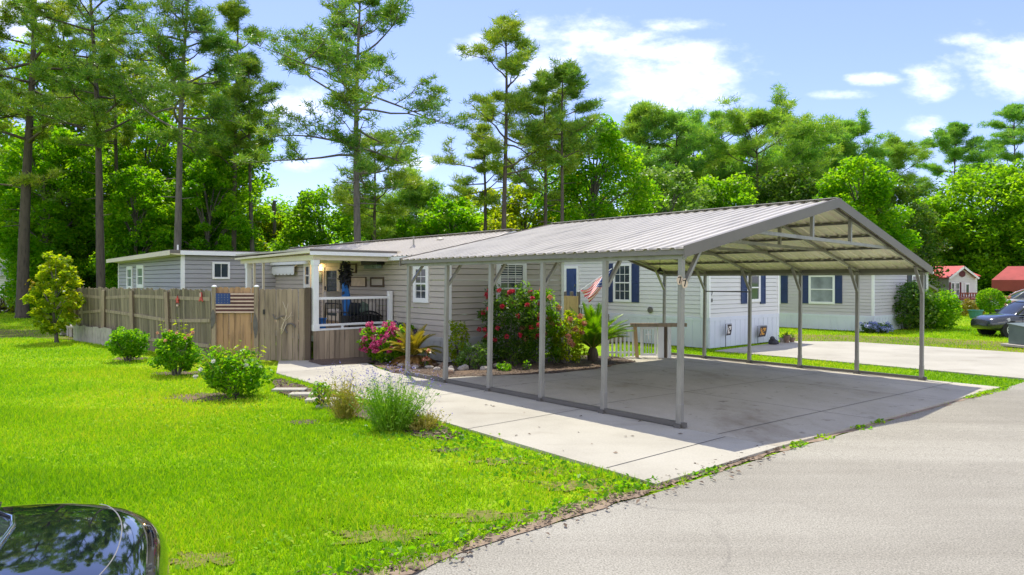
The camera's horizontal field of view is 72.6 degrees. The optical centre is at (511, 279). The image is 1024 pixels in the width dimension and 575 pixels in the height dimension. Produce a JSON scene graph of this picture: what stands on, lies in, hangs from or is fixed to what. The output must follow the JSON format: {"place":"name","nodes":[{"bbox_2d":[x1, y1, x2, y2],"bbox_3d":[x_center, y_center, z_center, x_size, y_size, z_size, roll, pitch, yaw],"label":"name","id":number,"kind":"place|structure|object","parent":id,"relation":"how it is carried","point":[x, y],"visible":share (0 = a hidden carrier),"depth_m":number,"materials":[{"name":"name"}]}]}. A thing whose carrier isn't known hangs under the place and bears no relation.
{"place":"outdoors","nodes":[
{"label":"outdoors","id":0,"kind":"place"},
{"bbox_2d":[0,300,1023,574],"bbox_3d":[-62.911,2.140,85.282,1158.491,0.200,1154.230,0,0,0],"label":"ground","id":1,"kind":"structure","parent":0,"point":[262,462],"depth_m":7.66,"materials":[{"name":"plant"}]},
{"bbox_2d":[0,0,68,202],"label":"pine tree","id":2,"kind":"object","parent":1,"relation":"on","point":[5,16],"visible":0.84,"depth_m":36.58,"materials":[{"name":"green plant"}]},
{"bbox_2d":[0,329,72,339],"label":"dry turf","id":3,"kind":"structure","parent":1,"relation":"on","point":[17,334],"depth_m":25.95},
{"bbox_2d":[21,250,85,342],"bbox_3d":[-14.747,0.597,22.412,1.834,3.097,1.728,0,0,-23],"label":"young magnolia","id":4,"kind":"object","parent":1,"relation":"on","point":[54,326],"visible":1,"depth_m":22.20,"materials":[{"name":"green plant"}]},
{"bbox_2d":[0,121,111,314],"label":"broadleaf tree","id":5,"kind":"object","parent":1,"relation":"on","point":[59,226],"visible":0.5,"depth_m":39.10,"materials":[{"name":"green plant"}]},
{"bbox_2d":[0,0,123,318],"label":"pine tree","id":6,"kind":"object","parent":1,"relation":"on","point":[23,254],"visible":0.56,"depth_m":36.74,"materials":[{"name":"green plant"}]},
{"bbox_2d":[17,0,113,214],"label":"pine tree","id":7,"kind":"object","parent":1,"relation":"on","point":[66,33],"visible":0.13,"depth_m":45.55,"materials":[{"name":"green plant"}]},
{"bbox_2d":[0,32,143,283],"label":"broadleaf tree","id":8,"kind":"object","parent":1,"relation":"on","point":[22,72],"visible":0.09,"depth_m":45.87,"materials":[{"name":"green plant"}]},
{"bbox_2d":[0,132,160,312],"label":"broadleaf tree","id":9,"kind":"object","parent":1,"relation":"on","point":[37,198],"visible":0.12,"depth_m":40.56,"materials":[{"name":"green plant"}]},
{"bbox_2d":[73,324,111,344],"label":"kick boards","id":10,"kind":"object","parent":1,"relation":"on","point":[85,333],"visible":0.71,"depth_m":22.29,"materials":[{"name":"wood"}]},
{"bbox_2d":[0,0,200,287],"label":"pine tree","id":11,"kind":"object","parent":1,"relation":"on","point":[89,70],"visible":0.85,"depth_m":34.10,"materials":[{"name":"green plant"}]},
{"bbox_2d":[63,19,157,272],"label":"pine tree","id":12,"kind":"object","parent":1,"relation":"on","point":[126,136],"visible":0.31,"depth_m":40.91,"materials":[{"name":"green plant"}]},
{"bbox_2d":[104,326,150,361],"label":"lawn shrub","id":13,"kind":"object","parent":1,"relation":"on","point":[121,337],"visible":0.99,"depth_m":17.27,"materials":[{"name":"green plant"}]},
{"bbox_2d":[85,164,194,288],"bbox_3d":[-20.705,-2.134,39.120,5.146,8.649,5.508,0,0,-44],"label":"broadleaf tree","id":14,"kind":"object","parent":1,"relation":"on","point":[136,182],"visible":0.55,"depth_m":38.07,"materials":[{"name":"green plant"}]},
{"bbox_2d":[73,286,211,359],"bbox_3d":[-11.115,1.129,20.425,9.273,1.829,0.222,0,0,40],"label":"picket fence","id":15,"kind":"object","parent":1,"relation":"on","point":[147,310],"visible":0.69,"depth_m":19.74,"materials":[{"name":"brown wood"}]},
{"bbox_2d":[92,106,204,282],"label":"broadleaf tree","id":16,"kind":"object","parent":1,"relation":"on","point":[126,154],"visible":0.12,"depth_m":44.15,"materials":[{"name":"green plant"}]},
{"bbox_2d":[87,51,211,240],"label":"broadleaf tree","id":17,"kind":"object","parent":1,"relation":"on","point":[185,110],"visible":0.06,"depth_m":49.83,"materials":[{"name":"green plant"}]},
{"bbox_2d":[76,0,253,249],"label":"pine tree","id":18,"kind":"object","parent":1,"relation":"on","point":[165,48],"visible":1,"depth_m":32.59,"materials":[{"name":"green plant"}]},
{"bbox_2d":[147,317,206,375],"bbox_3d":[-7.046,1.408,14.759,1.045,1.359,0.956,0,0,32],"label":"lawn shrub","id":19,"kind":"object","parent":1,"relation":"on","point":[170,356],"visible":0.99,"depth_m":14.62,"materials":[{"name":"green plant"}]},
{"bbox_2d":[124,122,277,265],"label":"broadleaf tree","id":20,"kind":"object","parent":1,"relation":"on","point":[259,188],"visible":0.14,"depth_m":42.00,"materials":[{"name":"green plant"}]},
{"bbox_2d":[148,156,258,291],"bbox_3d":[-17.606,-2.551,40.142,5.815,9.624,4.859,0,0,-4],"label":"broadleaf tree","id":21,"kind":"object","parent":1,"relation":"on","point":[203,174],"visible":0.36,"depth_m":39.27,"materials":[{"name":"green plant"}]},
{"bbox_2d":[169,550,240,568],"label":"bare soil","id":22,"kind":"structure","parent":1,"relation":"on","point":[202,558],"depth_m":5.05,"materials":[{"name":"soil"}]},
{"bbox_2d":[106,245,304,313],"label":"grey addition","id":23,"kind":"structure","parent":1,"relation":"on","point":[192,269],"depth_m":24.15,"materials":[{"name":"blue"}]},
{"bbox_2d":[184,0,273,250],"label":"pine tree","id":24,"kind":"object","parent":1,"relation":"on","point":[233,11],"visible":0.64,"depth_m":39.39,"materials":[{"name":"green plant"}]},
{"bbox_2d":[168,74,292,247],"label":"broadleaf tree","id":25,"kind":"object","parent":1,"relation":"on","point":[196,111],"visible":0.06,"depth_m":49.35,"materials":[{"name":"green plant"}]},
{"bbox_2d":[193,340,275,398],"bbox_3d":[-4.842,1.574,12.119,1.317,1.028,1.049,0,0,14],"label":"lawn shrub","id":26,"kind":"object","parent":1,"relation":"on","point":[222,366],"visible":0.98,"depth_m":11.92,"materials":[{"name":"green plant"}]},
{"bbox_2d":[211,285,258,359],"bbox_3d":[-6.910,1.095,17.410,1.190,1.929,0.138,0,0,0],"label":"fence panel","id":27,"kind":"object","parent":1,"relation":"on","point":[230,330],"visible":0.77,"depth_m":17.44,"materials":[{"name":"beige wood"}]},
{"bbox_2d":[216,293,253,312],"bbox_3d":[-6.912,0.578,17.397,1.064,0.496,0.054,0,0,0],"label":"flag board","id":28,"kind":"object","parent":27,"relation":"attached to","point":[234,302],"visible":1,"depth_m":17.38,"materials":[{"name":"multicoloured wood"}]},
{"bbox_2d":[202,47,296,250],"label":"pine tree","id":29,"kind":"object","parent":1,"relation":"on","point":[266,98],"visible":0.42,"depth_m":40.45,"materials":[{"name":"green plant"}]},
{"bbox_2d":[246,212,301,251],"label":"broadleaf tree","id":30,"kind":"object","parent":1,"relation":"on","point":[267,228],"visible":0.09,"depth_m":47.25,"materials":[{"name":"green plant"}]},
{"bbox_2d":[6,390,546,568],"bbox_3d":[-3.139,1.981,8.775,6.963,0.059,8.854,0,0,0],"label":"clover","id":31,"kind":"object","parent":1,"relation":"on","point":[360,532],"visible":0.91,"depth_m":7.09,"materials":[{"name":"green plant"}]},
{"bbox_2d":[259,287,310,360],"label":"board gate","id":32,"kind":"structure","parent":1,"relation":"on","point":[277,344],"depth_m":17.43,"materials":[{"name":"brown wood"}]},
{"bbox_2d":[265,184,369,293],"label":"broadleaf tree","id":33,"kind":"object","parent":1,"relation":"on","point":[300,218],"visible":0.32,"depth_m":44.67,"materials":[{"name":"green plant"}]},
{"bbox_2d":[302,360,384,419],"bbox_3d":[-2.415,1.624,10.089,1.147,0.903,0.839,0,0,28],"label":"flower clump","id":34,"kind":"object","parent":1,"relation":"on","point":[343,408],"visible":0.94,"depth_m":10.14,"materials":[{"name":"plant"}]},
{"bbox_2d":[308,355,387,364],"bbox_3d":[-4.196,2.016,17.949,1.797,0.045,3.301,0,0,0],"label":"gravel strip","id":35,"kind":"object","parent":1,"relation":"on","point":[352,360],"visible":0.53,"depth_m":17.16,"materials":[{"name":"gravel"}]},
{"bbox_2d":[230,0,470,241],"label":"pine tree","id":36,"kind":"object","parent":1,"relation":"on","point":[323,50],"visible":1,"depth_m":30.14,"materials":[{"name":"green plant"}]},
{"bbox_2d":[272,379,458,439],"bbox_3d":[-2.856,2.018,11.404,0.766,0.001,6.677,0,0,-39],"label":"border bed","id":37,"kind":"object","parent":1,"relation":"on","point":[362,410],"visible":0.29,"depth_m":10.81,"materials":[{"name":"soil"}]},
{"bbox_2d":[332,361,440,431],"bbox_3d":[-1.646,1.590,9.415,1.536,1.008,1.095,0,0,0],"label":"flower clump","id":38,"kind":"object","parent":37,"relation":"on","point":[391,409],"visible":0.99,"depth_m":9.33,"materials":[{"name":"green plant"}]},
{"bbox_2d":[407,401,452,430],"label":"flower clump","id":39,"kind":"object","parent":37,"relation":"on","point":[427,421],"visible":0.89,"depth_m":9.40,"materials":[{"name":"plant"}]},
{"bbox_2d":[327,127,423,239],"bbox_3d":[-7.239,-2.830,36.864,5.789,10.457,4.173,0,0,0],"label":"pine tree","id":40,"kind":"object","parent":1,"relation":"on","point":[367,223],"visible":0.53,"depth_m":36.57,"materials":[{"name":"green plant"}]},
{"bbox_2d":[325,524,442,544],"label":"bare soil","id":41,"kind":"structure","parent":1,"relation":"on","point":[367,536],"depth_m":5.55,"materials":[{"name":"soil"}]},
{"bbox_2d":[235,229,567,361],"bbox_3d":[-5.323,0.352,22.619,6.599,3.356,13.920,0,0,-41],"label":"grey home","id":42,"kind":"object","parent":1,"relation":"on","point":[335,339],"visible":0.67,"depth_m":18.29,"materials":[{"name":"plastic"}]},
{"bbox_2d":[322,263,340,321],"bbox_3d":[-5.607,0.368,21.642,0.075,1.805,1.176,0,0,-41],"label":"door","id":43,"kind":"structure","parent":42,"relation":"in","point":[330,274],"depth_m":21.73,"materials":[{"name":"white glass"}]},
{"bbox_2d":[337,261,353,325],"bbox_3d":[-4.605,0.343,19.310,0.463,1.873,0.478,0,0,-41],"label":"draped cloth","id":44,"kind":"object","parent":42,"relation":"on","point":[345,276],"visible":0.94,"depth_m":19.23,"materials":[{"name":"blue fabric"}]},
{"bbox_2d":[413,266,429,302],"bbox_3d":[-2.330,0.097,17.850,0.052,0.974,0.704,0,0,-41],"label":"window","id":45,"kind":"structure","parent":42,"relation":"in","point":[421,285],"depth_m":17.82,"materials":[{"name":"white glass"}]},
{"bbox_2d":[496,260,526,316],"bbox_3d":[-0.007,0.226,18.256,1.022,1.479,0.052,0,0,-41],"label":"window","id":46,"kind":"structure","parent":42,"relation":"in","point":[507,286],"depth_m":18.25,"materials":[{"name":"white glass"}]},
{"bbox_2d":[365,166,482,307],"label":"tree","id":47,"kind":"object","parent":1,"relation":"on","point":[416,199],"visible":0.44,"depth_m":50.57,"materials":[{"name":"green plant"}]},
{"bbox_2d":[394,194,491,308],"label":"broadleaf tree","id":48,"kind":"object","parent":1,"relation":"on","point":[465,214],"visible":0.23,"depth_m":48.49,"materials":[{"name":"green plant"}]},
{"bbox_2d":[429,122,515,230],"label":"pine tree","id":49,"kind":"object","parent":1,"relation":"on","point":[463,188],"visible":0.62,"depth_m":42.46,"materials":[{"name":"green plant"}]},
{"bbox_2d":[410,509,537,522],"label":"bare soil","id":50,"kind":"structure","parent":1,"relation":"on","point":[482,513],"depth_m":6.00,"materials":[{"name":"soil"}]},
{"bbox_2d":[369,354,635,376],"bbox_3d":[0.037,2.064,17.116,6.801,0.140,4.691,0,0,-15],"label":"flower bed","id":51,"kind":"object","parent":1,"relation":"on","point":[534,368],"visible":0.49,"depth_m":16.28,"materials":[{"name":"soil"}]},
{"bbox_2d":[356,320,404,362],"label":"flowering shrub","id":52,"kind":"object","parent":51,"relation":"on","point":[377,342],"visible":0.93,"depth_m":16.88,"materials":[{"name":"pink plant"}]},
{"bbox_2d":[377,322,442,366],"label":"sago palm","id":53,"kind":"object","parent":51,"relation":"on","point":[418,339],"visible":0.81,"depth_m":16.48,"materials":[{"name":"yellow plant"}]},
{"bbox_2d":[448,320,469,365],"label":"bed shrub","id":54,"kind":"object","parent":51,"relation":"on","point":[456,342],"visible":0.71,"depth_m":16.45,"materials":[{"name":"green plant"}]},
{"bbox_2d":[455,341,486,368],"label":"bed shrub","id":55,"kind":"object","parent":51,"relation":"on","point":[468,351],"visible":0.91,"depth_m":16.10,"materials":[{"name":"green plant"}]},
{"bbox_2d":[477,283,546,365],"bbox_3d":[-0.012,1.110,17.120,1.752,2.083,1.567,0,0,0],"label":"rose bush","id":56,"kind":"object","parent":51,"relation":"on","point":[506,352],"visible":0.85,"depth_m":16.86,"materials":[{"name":"green plant"}]},
{"bbox_2d":[273,355,784,574],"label":"mulch chips","id":57,"kind":"object","parent":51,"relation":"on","point":[526,514],"visible":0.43,"depth_m":6.48,"materials":[{"name":"wood"}]},
{"bbox_2d":[508,280,564,362],"bbox_3d":[0.610,1.085,17.386,1.410,2.157,1.390,0,0,0],"label":"rose bush","id":58,"kind":"object","parent":51,"relation":"on","point":[549,331],"visible":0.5,"depth_m":17.19,"materials":[{"name":"green plant"}]},
{"bbox_2d":[545,310,588,362],"bbox_3d":[1.326,1.465,17.490,1.189,1.419,1.065,0,0,0],"label":"bed shrub","id":59,"kind":"object","parent":51,"relation":"on","point":[572,344],"visible":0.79,"depth_m":17.31,"materials":[{"name":"green plant"}]},
{"bbox_2d":[558,302,633,360],"bbox_3d":[2.212,1.335,18.320,2.098,1.596,2.059,0,0,29],"label":"sago palm","id":60,"kind":"object","parent":51,"relation":"on","point":[592,334],"visible":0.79,"depth_m":18.10,"materials":[{"name":"green plant"}]},
{"bbox_2d":[608,325,634,356],"bbox_3d":[3.006,1.696,19.355,0.830,0.868,0.070,0,0,0],"label":"white picket fence","id":61,"kind":"object","parent":51,"relation":"on","point":[624,351],"visible":0.65,"depth_m":19.33,"materials":[{"name":"wood"}]},
{"bbox_2d":[453,10,565,230],"bbox_3d":[-0.081,-5.550,34.962,6.147,15.888,7.688,0,0,0],"label":"pine tree","id":62,"kind":"object","parent":1,"relation":"on","point":[506,31],"visible":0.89,"depth_m":34.49,"materials":[{"name":"green plant"}]},
{"bbox_2d":[363,488,672,574],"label":"dirt verge","id":63,"kind":"structure","parent":1,"relation":"on","point":[512,532],"depth_m":5.64,"materials":[{"name":"soil"}]},
{"bbox_2d":[477,182,559,230],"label":"broadleaf tree","id":64,"kind":"object","parent":1,"relation":"on","point":[513,213],"visible":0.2,"depth_m":46.91,"materials":[{"name":"green plant"}]},
{"bbox_2d":[493,65,589,224],"bbox_3d":[1.865,-4.956,39.885,6.128,14.705,5.750,0,0,0],"label":"pine tree","id":65,"kind":"object","parent":1,"relation":"on","point":[553,98],"visible":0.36,"depth_m":39.63,"materials":[{"name":"green plant"}]},
{"bbox_2d":[510,54,609,222],"bbox_3d":[2.362,-4.495,34.854,5.129,13.782,5.491,0,0,0],"label":"pine tree","id":66,"kind":"object","parent":1,"relation":"on","point":[571,75],"visible":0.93,"depth_m":34.46,"materials":[{"name":"green plant"}]},
{"bbox_2d":[564,291,623,342],"bbox_3d":[3.035,1.311,25.236,1.240,1.778,2.174,0,0,-41],"label":"entry landing","id":67,"kind":"object","parent":1,"relation":"on","point":[572,301],"visible":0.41,"depth_m":25.23,"materials":[{"name":"brown wood"}]},
{"bbox_2d":[528,113,671,297],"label":"broadleaf tree","id":68,"kind":"object","parent":1,"relation":"on","point":[616,159],"visible":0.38,"depth_m":42.00,"materials":[{"name":"green plant"}]},
{"bbox_2d":[462,257,778,347],"bbox_3d":[3.432,0.282,29.139,4.816,3.836,14.420,0,0,-41],"label":"white home","id":69,"kind":"object","parent":1,"relation":"on","point":[631,285],"visible":0.31,"depth_m":24.16,"materials":[{"name":"plastic"}]},
{"bbox_2d":[564,266,578,295],"bbox_3d":[2.307,0.333,27.026,0.070,1.753,0.758,0,0,-41],"label":"door","id":70,"kind":"structure","parent":69,"relation":"in","point":[571,273],"depth_m":27.02,"materials":[{"name":"blue metal"}]},
{"bbox_2d":[613,263,631,301],"bbox_3d":[3.974,0.101,25.104,0.052,1.384,0.847,0,0,-41],"label":"window","id":71,"kind":"structure","parent":69,"relation":"in","point":[622,281],"depth_m":25.06,"materials":[{"name":"white glass"}]},
{"bbox_2d":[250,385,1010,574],"bbox_3d":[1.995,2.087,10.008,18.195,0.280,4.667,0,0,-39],"label":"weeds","id":72,"kind":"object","parent":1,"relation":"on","point":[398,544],"visible":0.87,"depth_m":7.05,"materials":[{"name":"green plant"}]},
{"bbox_2d":[601,98,691,187],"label":"pine tree","id":73,"kind":"object","parent":1,"relation":"on","point":[637,113],"visible":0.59,"depth_m":58.55,"materials":[{"name":"green plant"}]},
{"bbox_2d":[620,165,716,215],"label":"broadleaf tree","id":74,"kind":"object","parent":1,"relation":"on","point":[680,180],"visible":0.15,"depth_m":46.15,"materials":[{"name":"green plant"}]},
{"bbox_2d":[619,105,730,211],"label":"pine tree","id":75,"kind":"object","parent":1,"relation":"on","point":[681,125],"visible":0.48,"depth_m":56.20,"materials":[{"name":"green plant"}]},
{"bbox_2d":[410,355,998,447],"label":"parking slab","id":76,"kind":"structure","parent":1,"relation":"on","point":[718,412],"depth_m":12.71,"materials":[{"name":"concrete"}]},
{"bbox_2d":[630,323,686,357],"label":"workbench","id":77,"kind":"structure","parent":76,"relation":"on","point":[662,340],"depth_m":19.30,"materials":[{"name":"white wood"}]},
{"bbox_2d":[399,197,932,428],"bbox_3d":[3.378,0.323,14.916,9.050,3.530,7.171,2,-1,-41],"label":"carport","id":78,"kind":"object","parent":76,"relation":"on","point":[827,236],"visible":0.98,"depth_m":13.56,"materials":[{"name":"metal"}]},
{"bbox_2d":[678,170,759,209],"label":"broadleaf tree","id":79,"kind":"object","parent":1,"relation":"on","point":[730,189],"visible":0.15,"depth_m":48.87,"materials":[{"name":"green plant"}]},
{"bbox_2d":[665,106,780,196],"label":"pine tree","id":80,"kind":"object","parent":1,"relation":"on","point":[726,172],"visible":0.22,"depth_m":59.46,"materials":[{"name":"green plant"}]},
{"bbox_2d":[669,81,848,202],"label":"pine tree","id":81,"kind":"object","parent":1,"relation":"on","point":[745,122],"visible":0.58,"depth_m":55.79,"materials":[{"name":"green plant"}]},
{"bbox_2d":[749,162,823,206],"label":"broadleaf tree","id":82,"kind":"object","parent":1,"relation":"on","point":[806,188],"visible":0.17,"depth_m":50.96,"materials":[{"name":"green plant"}]},
{"bbox_2d":[639,271,937,330],"bbox_3d":[14.148,0.657,37.740,9.406,3.086,14.420,0,0,-41],"label":"lilac home","id":83,"kind":"object","parent":1,"relation":"on","point":[828,301],"visible":0.16,"depth_m":30.89,"materials":[{"name":"plastic"}]},
{"bbox_2d":[808,275,834,303],"bbox_3d":[13.844,0.421,31.154,0.052,1.306,1.187,0,0,-41],"label":"window","id":84,"kind":"structure","parent":83,"relation":"in","point":[821,288],"depth_m":31.16,"materials":[{"name":"white glass"}]},
{"bbox_2d":[750,118,861,204],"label":"pine tree","id":85,"kind":"object","parent":1,"relation":"on","point":[829,140],"visible":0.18,"depth_m":58.59,"materials":[{"name":"green plant"}]},
{"bbox_2d":[650,389,999,488],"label":"slab verge","id":86,"kind":"structure","parent":1,"relation":"on","point":[756,457],"depth_m":8.93,"materials":[{"name":"concrete"}]},
{"bbox_2d":[810,107,895,212],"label":"pine tree","id":87,"kind":"object","parent":1,"relation":"on","point":[850,146],"visible":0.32,"depth_m":60.55,"materials":[{"name":"green plant"}]},
{"bbox_2d":[812,153,923,250],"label":"broadleaf tree","id":88,"kind":"object","parent":1,"relation":"on","point":[872,189],"visible":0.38,"depth_m":46.73,"materials":[{"name":"green plant"}]},
{"bbox_2d":[870,130,941,202],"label":"pine tree","id":89,"kind":"object","parent":1,"relation":"on","point":[900,156],"visible":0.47,"depth_m":78.25,"materials":[{"name":"green plant"}]},
{"bbox_2d":[788,334,1023,352],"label":"dry turf","id":90,"kind":"structure","parent":1,"relation":"on","point":[907,339],"depth_m":25.69,"materials":[{"name":"plant"}]},
{"bbox_2d":[877,280,940,330],"bbox_3d":[17.665,1.115,31.432,2.967,2.350,2.816,0,0,36],"label":"shrub","id":91,"kind":"object","parent":1,"relation":"on","point":[912,288],"visible":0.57,"depth_m":30.73,"materials":[{"name":"green plant"}]},
{"bbox_2d":[868,179,952,293],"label":"broadleaf tree","id":92,"kind":"object","parent":1,"relation":"on","point":[903,192],"visible":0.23,"depth_m":58.69,"materials":[{"name":"green plant"}]},
{"bbox_2d":[907,288,962,328],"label":"shrub","id":93,"kind":"object","parent":1,"relation":"on","point":[949,303],"visible":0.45,"depth_m":31.28,"materials":[{"name":"green plant"}]},
{"bbox_2d":[902,196,989,287],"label":"broadleaf tree","id":94,"kind":"object","parent":1,"relation":"on","point":[949,221],"visible":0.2,"depth_m":69.18,"materials":[{"name":"green plant"}]},
{"bbox_2d":[902,120,1008,196],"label":"pine tree","id":95,"kind":"object","parent":1,"relation":"on","point":[955,134],"visible":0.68,"depth_m":80.87,"materials":[{"name":"green plant"}]},
{"bbox_2d":[907,158,1023,296],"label":"broadleaf tree","id":96,"kind":"object","parent":1,"relation":"on","point":[963,186],"visible":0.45,"depth_m":68.51,"materials":[{"name":"green plant"}]},
{"bbox_2d":[928,266,1015,303],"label":"red roof cottage","id":97,"kind":"structure","parent":1,"relation":"on","point":[961,281],"depth_m":59.99,"materials":[{"name":"white"}]},
{"bbox_2d":[951,102,1023,256],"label":"pine tree","id":98,"kind":"object","parent":1,"relation":"on","point":[1012,112],"visible":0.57,"depth_m":79.85,"materials":[{"name":"green plant"}]},
{"bbox_2d":[975,288,1005,313],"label":"topiary bush","id":99,"kind":"object","parent":1,"relation":"on","point":[987,305],"visible":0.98,"depth_m":40.68,"materials":[{"name":"green plant"}]},
{"bbox_2d":[970,300,1023,337],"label":"charcoal suv","id":100,"kind":"object","parent":1,"relation":"on","point":[994,323],"visible":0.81,"depth_m":27.13,"materials":[{"name":"paint"}]},
{"bbox_2d":[973,158,1023,294],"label":"broadleaf tree","id":101,"kind":"object","parent":1,"relation":"on","point":[1018,175],"visible":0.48,"depth_m":67.30,"materials":[{"name":"green plant"}]},
{"bbox_2d":[992,266,1023,297],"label":"red canopy","id":102,"kind":"object","parent":1,"relation":"on","point":[1009,278],"visible":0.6,"depth_m":50.60,"materials":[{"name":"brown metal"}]},
{"bbox_2d":[1001,323,1023,347],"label":"utility box","id":103,"kind":"object","parent":1,"relation":"on","point":[1015,334],"visible":1,"depth_m":22.91,"materials":[{"name":"metal"}]},
{"bbox_2d":[0,0,1023,245],"label":"sky","id":104,"kind":"structure","parent":0,"point":[919,66],"materials":[{"name":"blue"}]},
{"bbox_2d":[276,360,777,485],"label":"path","id":105,"kind":"structure","parent":0,"point":[573,434],"depth_m":9.25,"materials":[{"name":"concrete"}]},
{"bbox_2d":[408,382,1023,574],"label":"road","id":106,"kind":"structure","parent":0,"point":[938,490],"depth_m":5.95,"materials":[{"name":"asphalt"}]},
{"bbox_2d":[0,502,168,574],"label":"black car","id":107,"kind":"object","parent":106,"relation":"on","point":[67,538],"visible":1,"depth_m":2.76,"materials":[{"name":"paint"}]},
{"bbox_2d":[716,341,1023,379],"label":"neighbour driveway","id":108,"kind":"structure","parent":0,"point":[1005,364],"depth_m":20.28,"materials":[{"name":"concrete"}]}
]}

